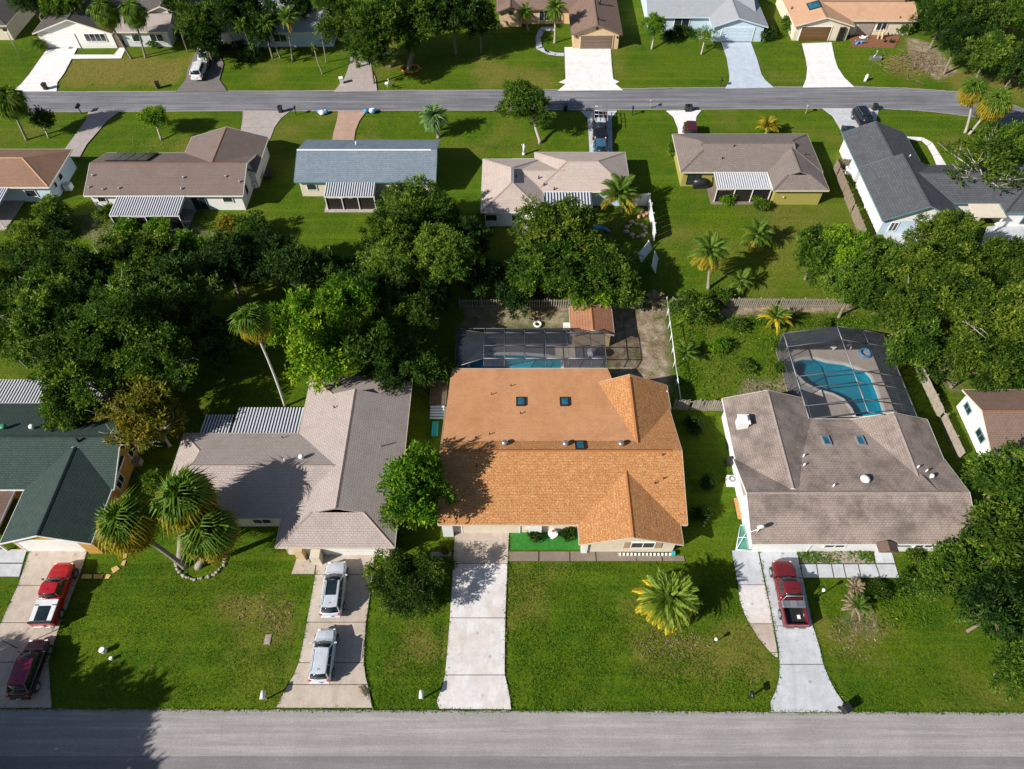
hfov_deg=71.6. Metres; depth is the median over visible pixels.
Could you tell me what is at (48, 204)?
shrub
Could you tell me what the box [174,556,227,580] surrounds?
stone ring
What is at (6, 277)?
tree
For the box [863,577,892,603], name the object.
shrub
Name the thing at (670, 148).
shrub
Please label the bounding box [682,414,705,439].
shrub
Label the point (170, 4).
tree
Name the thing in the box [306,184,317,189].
window
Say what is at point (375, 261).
tree
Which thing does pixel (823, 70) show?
driveway
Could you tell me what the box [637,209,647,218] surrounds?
flower pots
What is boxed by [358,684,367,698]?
fallen frond
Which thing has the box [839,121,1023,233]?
charcoal roof house
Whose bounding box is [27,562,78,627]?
pickup truck
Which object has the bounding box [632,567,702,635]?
palm tree
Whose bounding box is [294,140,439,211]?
blue grey roof house
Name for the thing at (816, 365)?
swimming pool
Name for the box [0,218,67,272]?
tree
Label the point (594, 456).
orange roof house
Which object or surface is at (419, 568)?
tree
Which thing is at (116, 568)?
flagstone path
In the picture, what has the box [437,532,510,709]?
driveway
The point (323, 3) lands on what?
tree
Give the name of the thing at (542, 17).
window
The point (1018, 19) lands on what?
tree
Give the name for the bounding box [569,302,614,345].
garden shed
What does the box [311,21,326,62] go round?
palm tree
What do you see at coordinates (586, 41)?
garage door
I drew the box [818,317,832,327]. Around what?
shrub
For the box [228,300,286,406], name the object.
palm tree
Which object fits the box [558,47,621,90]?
driveway
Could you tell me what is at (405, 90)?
road edge
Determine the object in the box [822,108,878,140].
driveway
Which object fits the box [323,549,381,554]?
garage door
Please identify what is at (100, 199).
window
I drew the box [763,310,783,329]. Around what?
shrub
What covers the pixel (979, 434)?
window
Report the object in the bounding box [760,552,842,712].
driveway
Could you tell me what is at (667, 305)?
palm tree
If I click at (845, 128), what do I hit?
sedan
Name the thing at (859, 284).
tree
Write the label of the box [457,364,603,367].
pool deck
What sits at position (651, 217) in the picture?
vinyl fence
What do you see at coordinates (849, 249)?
tree
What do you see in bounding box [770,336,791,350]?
shrub
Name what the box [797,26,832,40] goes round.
garage door
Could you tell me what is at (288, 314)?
tree
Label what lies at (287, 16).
palm tree
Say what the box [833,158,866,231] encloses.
privacy fence
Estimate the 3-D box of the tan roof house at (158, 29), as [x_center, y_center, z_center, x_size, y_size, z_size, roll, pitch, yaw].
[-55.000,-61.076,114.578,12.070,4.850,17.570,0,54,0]
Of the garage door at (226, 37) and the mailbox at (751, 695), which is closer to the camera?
the mailbox at (751, 695)
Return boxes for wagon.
[189,59,208,79]
[308,628,338,683]
[319,561,348,617]
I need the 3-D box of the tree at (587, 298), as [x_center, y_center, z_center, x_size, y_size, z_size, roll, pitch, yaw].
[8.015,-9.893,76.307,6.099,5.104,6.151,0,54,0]
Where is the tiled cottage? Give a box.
[956,389,1023,459]
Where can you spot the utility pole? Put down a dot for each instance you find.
(4, 29)
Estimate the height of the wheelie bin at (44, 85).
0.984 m
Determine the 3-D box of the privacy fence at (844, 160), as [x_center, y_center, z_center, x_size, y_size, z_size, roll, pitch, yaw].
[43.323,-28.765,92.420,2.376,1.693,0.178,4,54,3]
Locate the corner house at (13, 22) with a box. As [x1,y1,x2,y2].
[0,0,38,39]
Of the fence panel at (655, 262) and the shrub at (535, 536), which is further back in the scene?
the fence panel at (655, 262)
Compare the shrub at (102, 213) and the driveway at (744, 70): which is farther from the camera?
the driveway at (744, 70)
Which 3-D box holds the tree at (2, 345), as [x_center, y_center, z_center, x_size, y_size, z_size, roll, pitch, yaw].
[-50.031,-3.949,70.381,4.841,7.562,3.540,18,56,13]
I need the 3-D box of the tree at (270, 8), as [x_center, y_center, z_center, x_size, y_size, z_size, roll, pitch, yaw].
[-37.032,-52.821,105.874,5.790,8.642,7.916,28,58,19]
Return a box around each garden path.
[535,27,563,56]
[907,136,945,164]
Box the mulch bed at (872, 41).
[849,35,900,47]
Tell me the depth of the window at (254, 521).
61.99 m
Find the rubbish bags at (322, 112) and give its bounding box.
[317,109,327,114]
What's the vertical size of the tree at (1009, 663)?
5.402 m
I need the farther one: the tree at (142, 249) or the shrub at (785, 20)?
the shrub at (785, 20)
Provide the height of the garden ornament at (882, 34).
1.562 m
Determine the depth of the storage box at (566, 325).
76.22 m
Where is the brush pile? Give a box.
[873,41,947,83]
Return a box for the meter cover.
[264,634,271,644]
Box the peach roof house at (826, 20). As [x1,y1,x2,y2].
[775,0,917,40]
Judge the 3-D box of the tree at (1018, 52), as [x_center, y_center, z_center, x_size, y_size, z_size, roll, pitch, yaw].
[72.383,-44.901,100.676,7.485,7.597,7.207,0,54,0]
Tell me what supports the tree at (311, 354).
on the ground at (684, 216)
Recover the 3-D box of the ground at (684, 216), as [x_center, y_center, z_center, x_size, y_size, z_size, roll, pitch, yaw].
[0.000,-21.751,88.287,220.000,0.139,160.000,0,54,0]
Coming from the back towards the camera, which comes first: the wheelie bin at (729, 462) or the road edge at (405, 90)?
the road edge at (405, 90)
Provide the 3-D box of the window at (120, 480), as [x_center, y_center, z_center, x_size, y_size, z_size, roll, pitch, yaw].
[-35.300,8.747,63.938,0.080,1.080,1.280,0,53,0]
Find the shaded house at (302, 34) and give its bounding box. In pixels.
[217,0,336,46]
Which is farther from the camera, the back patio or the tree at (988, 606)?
the back patio
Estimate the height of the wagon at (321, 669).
1.854 m
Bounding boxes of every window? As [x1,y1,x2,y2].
[23,189,38,196]
[57,172,63,181]
[83,33,107,41]
[96,197,107,201]
[116,473,124,490]
[127,442,135,458]
[130,34,139,41]
[148,34,164,41]
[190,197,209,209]
[222,197,233,202]
[245,182,248,195]
[252,520,272,523]
[272,34,287,41]
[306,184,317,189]
[485,214,496,220]
[539,11,548,20]
[630,542,655,548]
[673,18,689,27]
[686,174,700,184]
[822,545,846,547]
[875,22,888,30]
[887,222,899,230]
[912,545,935,547]
[963,401,971,415]
[975,427,985,443]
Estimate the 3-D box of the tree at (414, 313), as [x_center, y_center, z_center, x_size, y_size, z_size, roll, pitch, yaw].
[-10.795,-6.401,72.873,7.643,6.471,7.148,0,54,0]
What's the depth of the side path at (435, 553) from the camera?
61.24 m
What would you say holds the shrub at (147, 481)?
on the ground at (684, 216)
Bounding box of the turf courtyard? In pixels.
[510,532,580,549]
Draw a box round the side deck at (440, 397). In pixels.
[429,380,447,418]
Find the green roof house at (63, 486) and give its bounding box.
[0,379,139,552]
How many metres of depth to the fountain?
61.62 m
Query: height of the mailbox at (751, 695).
1.358 m
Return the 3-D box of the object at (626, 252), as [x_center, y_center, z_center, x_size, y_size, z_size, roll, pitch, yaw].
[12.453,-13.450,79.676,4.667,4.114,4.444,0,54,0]
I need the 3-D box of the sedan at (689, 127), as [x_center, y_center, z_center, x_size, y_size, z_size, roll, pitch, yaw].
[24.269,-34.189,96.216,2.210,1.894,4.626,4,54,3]
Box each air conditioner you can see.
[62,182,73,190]
[725,475,736,486]
[844,166,851,174]
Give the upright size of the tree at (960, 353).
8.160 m
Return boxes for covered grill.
[692,177,712,188]
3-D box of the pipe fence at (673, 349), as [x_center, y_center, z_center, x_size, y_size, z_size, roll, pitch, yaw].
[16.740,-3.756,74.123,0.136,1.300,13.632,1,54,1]
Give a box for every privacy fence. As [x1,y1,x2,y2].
[672,398,723,410]
[833,157,851,168]
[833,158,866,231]
[898,332,964,458]
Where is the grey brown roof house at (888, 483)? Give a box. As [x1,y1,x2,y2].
[721,390,979,552]
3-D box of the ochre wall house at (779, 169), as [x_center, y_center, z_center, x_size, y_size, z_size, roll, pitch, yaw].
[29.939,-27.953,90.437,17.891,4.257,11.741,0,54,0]
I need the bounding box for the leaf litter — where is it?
[76,62,890,662]
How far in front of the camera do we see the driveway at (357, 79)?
105.49 m
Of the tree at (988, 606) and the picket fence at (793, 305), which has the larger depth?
the picket fence at (793, 305)
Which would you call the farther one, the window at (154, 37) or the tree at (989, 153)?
the window at (154, 37)
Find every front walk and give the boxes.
[0,549,26,576]
[72,48,124,58]
[291,554,315,573]
[508,551,684,561]
[800,551,898,577]
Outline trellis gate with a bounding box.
[735,525,750,549]
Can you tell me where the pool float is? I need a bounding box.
[859,348,871,357]
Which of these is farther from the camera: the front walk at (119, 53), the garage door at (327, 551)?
the front walk at (119, 53)
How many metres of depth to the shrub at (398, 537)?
61.33 m
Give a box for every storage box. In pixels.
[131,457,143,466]
[563,323,569,327]
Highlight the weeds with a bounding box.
[43,211,956,630]
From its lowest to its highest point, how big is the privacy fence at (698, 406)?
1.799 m
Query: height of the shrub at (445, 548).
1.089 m
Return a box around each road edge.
[22,86,1022,108]
[63,108,1005,125]
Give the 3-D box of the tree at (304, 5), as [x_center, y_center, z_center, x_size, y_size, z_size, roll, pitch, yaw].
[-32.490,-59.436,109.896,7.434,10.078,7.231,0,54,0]
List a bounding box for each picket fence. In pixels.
[459,298,643,307]
[671,297,851,307]
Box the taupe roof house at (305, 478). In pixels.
[157,376,412,564]
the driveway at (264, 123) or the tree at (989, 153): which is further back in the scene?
the driveway at (264, 123)
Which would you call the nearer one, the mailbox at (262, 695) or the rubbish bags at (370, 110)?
the mailbox at (262, 695)
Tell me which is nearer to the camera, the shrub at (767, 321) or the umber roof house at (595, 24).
the shrub at (767, 321)
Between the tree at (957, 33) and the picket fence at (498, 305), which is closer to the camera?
the picket fence at (498, 305)
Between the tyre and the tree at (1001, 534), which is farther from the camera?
the tyre
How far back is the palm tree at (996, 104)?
92.43 m
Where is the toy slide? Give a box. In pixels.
[593,223,610,232]
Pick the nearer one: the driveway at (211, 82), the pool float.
the pool float
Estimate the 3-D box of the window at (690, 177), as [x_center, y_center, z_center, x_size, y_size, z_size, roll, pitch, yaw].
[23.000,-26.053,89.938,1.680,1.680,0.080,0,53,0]
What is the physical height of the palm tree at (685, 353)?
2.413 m
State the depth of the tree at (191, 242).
77.30 m
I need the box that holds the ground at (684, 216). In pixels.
[0,0,1023,712]
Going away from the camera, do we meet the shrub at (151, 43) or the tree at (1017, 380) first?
the tree at (1017, 380)
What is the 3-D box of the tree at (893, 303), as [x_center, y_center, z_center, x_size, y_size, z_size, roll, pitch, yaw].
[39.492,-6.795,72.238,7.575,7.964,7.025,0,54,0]
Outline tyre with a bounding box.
[533,321,541,327]
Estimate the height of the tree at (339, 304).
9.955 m
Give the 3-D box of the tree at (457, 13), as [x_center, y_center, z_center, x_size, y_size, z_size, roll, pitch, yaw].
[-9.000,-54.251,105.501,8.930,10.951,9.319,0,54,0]
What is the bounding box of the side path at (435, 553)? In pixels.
[430,552,450,555]
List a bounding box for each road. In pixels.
[0,708,1023,756]
[0,756,1023,768]
[22,87,1023,125]
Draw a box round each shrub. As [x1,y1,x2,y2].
[29,38,47,50]
[29,192,73,225]
[40,211,72,240]
[91,202,112,222]
[106,215,142,237]
[138,468,165,495]
[141,216,175,238]
[145,39,157,47]
[213,212,244,234]
[215,41,232,57]
[226,38,262,61]
[230,208,273,238]
[375,527,406,550]
[439,542,450,555]
[476,210,484,223]
[526,279,546,301]
[526,528,541,543]
[557,526,577,542]
[661,28,679,41]
[665,141,674,156]
[669,284,722,324]
[672,24,688,37]
[680,25,693,38]
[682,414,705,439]
[687,504,713,526]
[699,472,718,493]
[707,335,731,358]
[708,283,735,312]
[719,192,736,206]
[722,313,749,332]
[739,357,757,374]
[752,195,771,210]
[760,26,777,42]
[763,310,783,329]
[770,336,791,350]
[772,360,784,372]
[778,14,791,33]
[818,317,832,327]
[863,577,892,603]
[894,23,915,34]
[895,568,916,598]
[903,546,922,563]
[912,362,946,386]
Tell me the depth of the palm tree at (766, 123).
95.79 m
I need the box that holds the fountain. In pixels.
[548,528,557,538]
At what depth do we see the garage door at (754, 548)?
60.83 m
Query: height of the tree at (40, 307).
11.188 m
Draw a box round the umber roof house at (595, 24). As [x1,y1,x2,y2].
[496,0,622,48]
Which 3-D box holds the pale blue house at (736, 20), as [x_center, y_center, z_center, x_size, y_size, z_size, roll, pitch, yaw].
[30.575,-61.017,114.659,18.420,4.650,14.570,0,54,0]
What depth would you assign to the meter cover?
56.94 m
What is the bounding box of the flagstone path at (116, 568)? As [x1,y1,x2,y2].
[81,554,126,578]
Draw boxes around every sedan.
[197,48,212,62]
[593,138,608,151]
[682,121,697,133]
[840,125,855,134]
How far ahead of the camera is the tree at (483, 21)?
105.55 m
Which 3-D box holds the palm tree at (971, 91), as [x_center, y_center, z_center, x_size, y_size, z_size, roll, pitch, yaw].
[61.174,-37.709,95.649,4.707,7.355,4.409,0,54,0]
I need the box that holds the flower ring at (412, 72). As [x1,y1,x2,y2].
[399,64,421,73]
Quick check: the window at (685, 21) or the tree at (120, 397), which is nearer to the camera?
the tree at (120, 397)
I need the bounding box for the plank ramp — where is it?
[734,498,741,518]
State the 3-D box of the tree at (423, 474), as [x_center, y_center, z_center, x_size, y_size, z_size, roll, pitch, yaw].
[-8.010,8.894,59.863,6.419,9.225,7.832,-23,57,-16]
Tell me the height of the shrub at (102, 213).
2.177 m
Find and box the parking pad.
[731,550,777,657]
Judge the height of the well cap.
0.620 m
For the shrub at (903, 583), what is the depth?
58.63 m
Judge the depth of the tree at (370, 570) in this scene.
57.33 m
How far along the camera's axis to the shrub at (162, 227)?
83.36 m
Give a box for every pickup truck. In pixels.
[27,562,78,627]
[592,105,608,139]
[769,560,809,628]
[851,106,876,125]
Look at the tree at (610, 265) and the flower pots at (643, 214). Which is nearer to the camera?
the tree at (610, 265)
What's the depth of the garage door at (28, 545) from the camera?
60.48 m
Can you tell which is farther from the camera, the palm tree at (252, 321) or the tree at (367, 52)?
the tree at (367, 52)
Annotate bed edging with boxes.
[619,551,675,555]
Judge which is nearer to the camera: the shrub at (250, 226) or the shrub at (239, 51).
the shrub at (250, 226)
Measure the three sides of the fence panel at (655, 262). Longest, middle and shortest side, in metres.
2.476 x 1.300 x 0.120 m
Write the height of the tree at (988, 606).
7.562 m
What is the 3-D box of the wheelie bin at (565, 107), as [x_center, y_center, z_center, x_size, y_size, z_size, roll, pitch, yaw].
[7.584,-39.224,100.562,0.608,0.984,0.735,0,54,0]
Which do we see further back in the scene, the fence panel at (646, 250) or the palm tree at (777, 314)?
the fence panel at (646, 250)
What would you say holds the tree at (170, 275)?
on the ground at (684, 216)
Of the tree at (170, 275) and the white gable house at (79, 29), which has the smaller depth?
the tree at (170, 275)
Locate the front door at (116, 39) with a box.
[113,33,122,47]
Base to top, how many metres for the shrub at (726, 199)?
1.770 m
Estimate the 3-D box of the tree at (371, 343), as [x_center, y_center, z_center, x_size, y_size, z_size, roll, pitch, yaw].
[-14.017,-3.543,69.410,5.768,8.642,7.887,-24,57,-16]
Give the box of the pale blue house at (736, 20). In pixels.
[641,0,768,41]
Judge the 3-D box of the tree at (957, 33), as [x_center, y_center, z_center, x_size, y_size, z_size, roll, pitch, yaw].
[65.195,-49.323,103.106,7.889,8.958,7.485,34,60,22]
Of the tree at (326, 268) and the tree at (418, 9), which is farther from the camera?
the tree at (418, 9)
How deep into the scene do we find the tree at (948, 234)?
75.08 m
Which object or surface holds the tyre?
on the ground at (684, 216)
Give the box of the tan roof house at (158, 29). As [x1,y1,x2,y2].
[115,0,203,46]
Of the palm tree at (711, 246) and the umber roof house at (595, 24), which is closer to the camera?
the palm tree at (711, 246)
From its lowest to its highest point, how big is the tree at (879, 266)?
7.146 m
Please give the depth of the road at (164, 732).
52.88 m
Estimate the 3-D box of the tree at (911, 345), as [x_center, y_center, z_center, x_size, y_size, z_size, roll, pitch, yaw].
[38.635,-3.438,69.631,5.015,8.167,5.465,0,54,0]
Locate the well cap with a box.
[98,646,107,653]
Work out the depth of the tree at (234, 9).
103.43 m
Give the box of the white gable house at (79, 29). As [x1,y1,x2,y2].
[32,0,141,47]
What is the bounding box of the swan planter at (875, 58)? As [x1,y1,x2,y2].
[869,51,882,60]
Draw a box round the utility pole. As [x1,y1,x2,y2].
[2,28,22,59]
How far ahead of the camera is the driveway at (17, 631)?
57.64 m
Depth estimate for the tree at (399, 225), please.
75.94 m
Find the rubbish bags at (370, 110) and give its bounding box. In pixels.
[363,108,375,113]
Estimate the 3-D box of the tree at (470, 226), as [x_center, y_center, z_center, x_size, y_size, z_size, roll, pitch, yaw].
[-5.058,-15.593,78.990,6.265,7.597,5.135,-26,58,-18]
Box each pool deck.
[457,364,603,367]
[775,350,893,418]
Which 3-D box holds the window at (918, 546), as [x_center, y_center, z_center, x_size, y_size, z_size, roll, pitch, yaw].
[35.500,13.651,60.309,2.480,1.080,0.080,0,53,0]
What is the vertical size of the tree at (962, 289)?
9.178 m
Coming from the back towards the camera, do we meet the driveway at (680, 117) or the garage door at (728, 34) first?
the garage door at (728, 34)
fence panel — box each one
[638,240,651,261]
[651,251,658,272]
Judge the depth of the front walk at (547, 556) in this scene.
61.05 m
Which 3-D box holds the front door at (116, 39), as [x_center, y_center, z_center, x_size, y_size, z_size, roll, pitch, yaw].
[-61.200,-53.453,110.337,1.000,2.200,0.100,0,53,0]
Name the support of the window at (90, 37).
in the white gable house at (79, 29)
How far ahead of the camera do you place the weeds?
75.19 m
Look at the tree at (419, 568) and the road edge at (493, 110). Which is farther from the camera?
the road edge at (493, 110)
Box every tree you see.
[0,81,32,140]
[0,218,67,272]
[0,265,30,318]
[0,266,94,367]
[0,315,34,367]
[4,227,117,301]
[6,0,59,20]
[26,104,56,137]
[26,328,136,419]
[29,265,172,373]
[34,387,97,432]
[37,0,86,18]
[85,0,132,58]
[87,374,180,450]
[88,227,186,292]
[89,483,188,569]
[105,305,199,391]
[113,378,189,453]
[117,0,150,57]
[128,251,224,337]
[135,105,171,139]
[146,460,222,561]
[161,0,193,18]
[163,227,206,273]
[171,22,187,51]
[172,0,228,45]
[173,502,244,569]
[183,313,250,372]
[185,17,221,62]
[188,229,269,299]
[212,0,262,41]
[227,227,299,289]
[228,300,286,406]
[231,16,255,58]
[245,0,281,57]
[255,13,280,58]
[261,283,334,358]
[263,240,322,296]
[275,4,301,61]
[278,0,313,18]
[282,318,362,394]
[300,269,379,344]
[308,42,322,73]
[309,245,366,293]
[310,0,350,41]
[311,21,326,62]
[317,0,364,67]
[336,316,400,378]
[340,10,394,83]
[346,0,416,67]
[352,260,418,315]
[356,198,425,258]
[356,234,425,292]
[361,548,414,617]
[364,356,411,395]
[365,548,458,623]
[370,288,443,345]
[373,173,441,220]
[376,439,458,528]
[378,477,435,531]
[393,0,455,69]
[393,336,457,387]
[399,220,485,298]
[405,189,462,240]
[408,272,455,318]
[418,102,448,138]
[425,0,479,54]
[446,214,495,254]
[457,255,506,299]
[463,0,499,52]
[494,76,557,143]
[494,272,529,320]
[503,226,599,299]
[507,193,604,270]
[516,2,535,30]
[543,0,567,43]
[563,273,614,310]
[566,239,634,299]
[595,173,641,214]
[599,267,644,310]
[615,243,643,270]
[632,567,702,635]
[641,12,668,49]
[660,299,674,311]
[670,339,700,362]
[687,231,729,289]
[691,23,715,54]
[727,268,755,296]
[739,218,773,252]
[754,115,780,133]
[756,304,793,334]
[792,221,849,290]
[818,222,882,268]
[820,255,887,318]
[844,235,917,285]
[866,280,951,339]
[881,314,942,370]
[883,237,949,291]
[901,207,986,264]
[902,255,1017,342]
[904,0,932,25]
[907,0,982,48]
[909,555,957,604]
[927,527,1003,592]
[932,327,1023,391]
[937,9,983,74]
[939,123,1023,221]
[945,0,1017,31]
[948,566,1023,643]
[955,77,989,133]
[958,28,1022,77]
[958,279,1023,346]
[958,437,1023,512]
[958,491,1023,582]
[967,234,1023,285]
[968,86,1017,134]
[976,118,1023,162]
[985,633,1023,703]
[986,0,1023,55]
[987,342,1023,391]
[998,38,1023,86]
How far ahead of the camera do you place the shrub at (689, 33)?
112.16 m
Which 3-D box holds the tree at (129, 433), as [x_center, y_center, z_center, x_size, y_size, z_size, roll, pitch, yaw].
[-33.018,3.292,65.016,6.300,7.597,7.687,-29,59,-20]
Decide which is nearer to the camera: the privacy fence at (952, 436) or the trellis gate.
the trellis gate
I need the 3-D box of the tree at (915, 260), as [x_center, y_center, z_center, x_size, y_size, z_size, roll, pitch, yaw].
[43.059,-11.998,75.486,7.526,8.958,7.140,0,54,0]
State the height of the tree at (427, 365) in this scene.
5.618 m
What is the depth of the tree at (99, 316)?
65.07 m
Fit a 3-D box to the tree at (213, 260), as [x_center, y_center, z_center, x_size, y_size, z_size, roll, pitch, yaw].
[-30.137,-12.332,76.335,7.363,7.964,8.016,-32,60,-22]
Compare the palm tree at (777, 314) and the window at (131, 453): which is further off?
the palm tree at (777, 314)
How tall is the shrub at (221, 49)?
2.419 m
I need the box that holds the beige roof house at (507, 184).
[480,152,630,234]
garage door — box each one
[14,540,85,551]
[40,33,80,47]
[217,34,233,46]
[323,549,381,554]
[461,526,519,532]
[579,35,613,48]
[719,27,754,41]
[747,545,811,551]
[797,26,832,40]
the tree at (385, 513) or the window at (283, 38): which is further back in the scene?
the window at (283, 38)
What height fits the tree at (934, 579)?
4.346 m
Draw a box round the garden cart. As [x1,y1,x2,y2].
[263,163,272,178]
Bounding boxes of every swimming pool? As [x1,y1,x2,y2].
[467,359,563,367]
[793,357,885,417]
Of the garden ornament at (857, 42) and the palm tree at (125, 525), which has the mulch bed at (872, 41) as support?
the garden ornament at (857, 42)
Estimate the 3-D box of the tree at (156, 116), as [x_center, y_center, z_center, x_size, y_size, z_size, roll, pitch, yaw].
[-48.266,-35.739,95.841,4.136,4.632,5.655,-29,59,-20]
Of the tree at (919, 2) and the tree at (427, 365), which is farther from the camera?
the tree at (919, 2)
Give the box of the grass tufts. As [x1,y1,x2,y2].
[53,559,1023,710]
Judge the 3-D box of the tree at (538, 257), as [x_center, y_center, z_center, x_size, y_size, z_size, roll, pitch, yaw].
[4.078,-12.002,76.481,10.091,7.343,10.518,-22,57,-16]
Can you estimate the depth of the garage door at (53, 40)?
110.10 m
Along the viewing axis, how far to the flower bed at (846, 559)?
61.09 m
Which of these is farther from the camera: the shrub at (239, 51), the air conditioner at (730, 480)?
the shrub at (239, 51)
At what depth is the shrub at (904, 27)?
112.43 m
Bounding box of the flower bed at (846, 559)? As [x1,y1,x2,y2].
[800,551,873,562]
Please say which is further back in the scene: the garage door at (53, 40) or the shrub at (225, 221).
the garage door at (53, 40)
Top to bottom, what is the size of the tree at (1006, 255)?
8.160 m
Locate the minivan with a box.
[5,639,52,699]
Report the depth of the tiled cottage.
66.61 m
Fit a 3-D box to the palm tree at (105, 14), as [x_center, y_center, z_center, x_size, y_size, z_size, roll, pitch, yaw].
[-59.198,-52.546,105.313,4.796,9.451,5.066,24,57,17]
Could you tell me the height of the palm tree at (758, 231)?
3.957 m
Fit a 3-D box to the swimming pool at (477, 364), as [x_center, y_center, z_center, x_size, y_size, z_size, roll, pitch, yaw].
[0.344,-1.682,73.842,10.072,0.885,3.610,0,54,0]
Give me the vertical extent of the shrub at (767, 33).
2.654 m
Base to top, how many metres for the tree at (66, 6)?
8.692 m
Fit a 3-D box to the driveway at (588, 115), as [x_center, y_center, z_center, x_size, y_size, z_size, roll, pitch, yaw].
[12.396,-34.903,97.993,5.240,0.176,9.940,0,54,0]
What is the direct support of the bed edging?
on the ground at (684, 216)
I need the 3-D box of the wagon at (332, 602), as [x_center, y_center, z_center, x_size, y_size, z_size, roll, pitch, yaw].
[-14.729,16.731,58.562,2.220,1.854,4.785,-1,54,-1]
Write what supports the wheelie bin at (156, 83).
on the ground at (684, 216)
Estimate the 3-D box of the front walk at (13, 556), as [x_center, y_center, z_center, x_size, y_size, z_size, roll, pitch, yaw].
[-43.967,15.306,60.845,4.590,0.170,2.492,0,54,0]
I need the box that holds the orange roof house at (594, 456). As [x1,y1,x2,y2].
[437,368,687,552]
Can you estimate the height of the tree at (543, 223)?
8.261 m
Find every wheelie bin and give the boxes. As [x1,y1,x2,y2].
[40,82,48,89]
[154,80,160,88]
[277,105,282,112]
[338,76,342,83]
[563,103,567,111]
[684,104,689,111]
[725,456,733,466]
[837,701,853,714]
[871,103,878,110]
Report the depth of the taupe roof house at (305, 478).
62.45 m
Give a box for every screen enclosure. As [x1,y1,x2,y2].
[454,328,606,367]
[775,326,917,418]
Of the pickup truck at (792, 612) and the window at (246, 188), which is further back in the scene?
the window at (246, 188)
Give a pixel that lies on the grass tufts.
(595, 662)
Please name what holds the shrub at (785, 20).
on the ground at (684, 216)
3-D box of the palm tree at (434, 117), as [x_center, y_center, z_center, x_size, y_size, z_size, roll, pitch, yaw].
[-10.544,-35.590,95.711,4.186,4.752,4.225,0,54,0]
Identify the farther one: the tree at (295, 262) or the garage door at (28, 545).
the tree at (295, 262)
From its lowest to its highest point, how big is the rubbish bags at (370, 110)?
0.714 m
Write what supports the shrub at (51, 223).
on the ground at (684, 216)
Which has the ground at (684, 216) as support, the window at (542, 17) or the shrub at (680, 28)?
the shrub at (680, 28)
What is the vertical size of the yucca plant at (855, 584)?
1.252 m
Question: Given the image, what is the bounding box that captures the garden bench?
[431,421,438,435]
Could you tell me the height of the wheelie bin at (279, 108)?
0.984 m
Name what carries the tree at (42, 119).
on the ground at (684, 216)
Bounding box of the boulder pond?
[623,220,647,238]
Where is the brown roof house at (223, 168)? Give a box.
[83,127,269,231]
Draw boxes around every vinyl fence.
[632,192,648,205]
[647,193,655,242]
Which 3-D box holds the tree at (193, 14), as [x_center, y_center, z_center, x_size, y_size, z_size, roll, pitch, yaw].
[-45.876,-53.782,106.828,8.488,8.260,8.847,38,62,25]
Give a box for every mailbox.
[75,103,81,113]
[260,690,267,699]
[419,690,423,698]
[747,691,754,698]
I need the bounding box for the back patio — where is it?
[883,226,1023,250]
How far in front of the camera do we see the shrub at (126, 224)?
83.42 m
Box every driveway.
[0,551,86,708]
[15,48,77,90]
[65,111,119,157]
[176,53,227,91]
[241,111,289,139]
[276,554,374,707]
[332,111,365,139]
[334,51,377,91]
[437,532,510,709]
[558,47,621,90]
[581,111,616,151]
[666,110,701,133]
[721,42,773,88]
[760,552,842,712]
[802,42,853,87]
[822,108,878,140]
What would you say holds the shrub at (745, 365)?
on the ground at (684, 216)
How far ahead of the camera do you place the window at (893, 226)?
84.46 m
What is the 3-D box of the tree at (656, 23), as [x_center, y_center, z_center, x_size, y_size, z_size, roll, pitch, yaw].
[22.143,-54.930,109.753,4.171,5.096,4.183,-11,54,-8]
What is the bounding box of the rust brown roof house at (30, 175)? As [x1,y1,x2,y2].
[0,149,76,229]
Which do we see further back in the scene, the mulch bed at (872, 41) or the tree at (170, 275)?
the mulch bed at (872, 41)
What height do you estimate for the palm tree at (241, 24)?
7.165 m
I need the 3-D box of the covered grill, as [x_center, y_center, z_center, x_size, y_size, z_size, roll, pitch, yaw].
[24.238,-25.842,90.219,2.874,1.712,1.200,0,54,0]
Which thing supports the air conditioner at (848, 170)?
on the ground at (684, 216)
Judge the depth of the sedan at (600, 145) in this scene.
93.89 m
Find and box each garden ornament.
[855,40,865,44]
[876,29,890,38]
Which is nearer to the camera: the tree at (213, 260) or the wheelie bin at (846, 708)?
the wheelie bin at (846, 708)
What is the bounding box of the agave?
[644,289,668,310]
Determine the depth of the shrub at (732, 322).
75.77 m
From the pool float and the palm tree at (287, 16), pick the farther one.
the palm tree at (287, 16)
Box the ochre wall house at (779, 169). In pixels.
[672,134,829,204]
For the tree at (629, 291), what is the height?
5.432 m
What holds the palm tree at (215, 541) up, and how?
on the ground at (684, 216)
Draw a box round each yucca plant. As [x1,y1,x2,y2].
[841,589,871,620]
[845,576,865,596]
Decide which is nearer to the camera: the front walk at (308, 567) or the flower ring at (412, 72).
the front walk at (308, 567)
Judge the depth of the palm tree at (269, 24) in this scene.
103.18 m
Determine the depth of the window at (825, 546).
60.54 m
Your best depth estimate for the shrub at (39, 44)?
109.78 m
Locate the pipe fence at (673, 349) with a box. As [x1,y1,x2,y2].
[666,297,680,403]

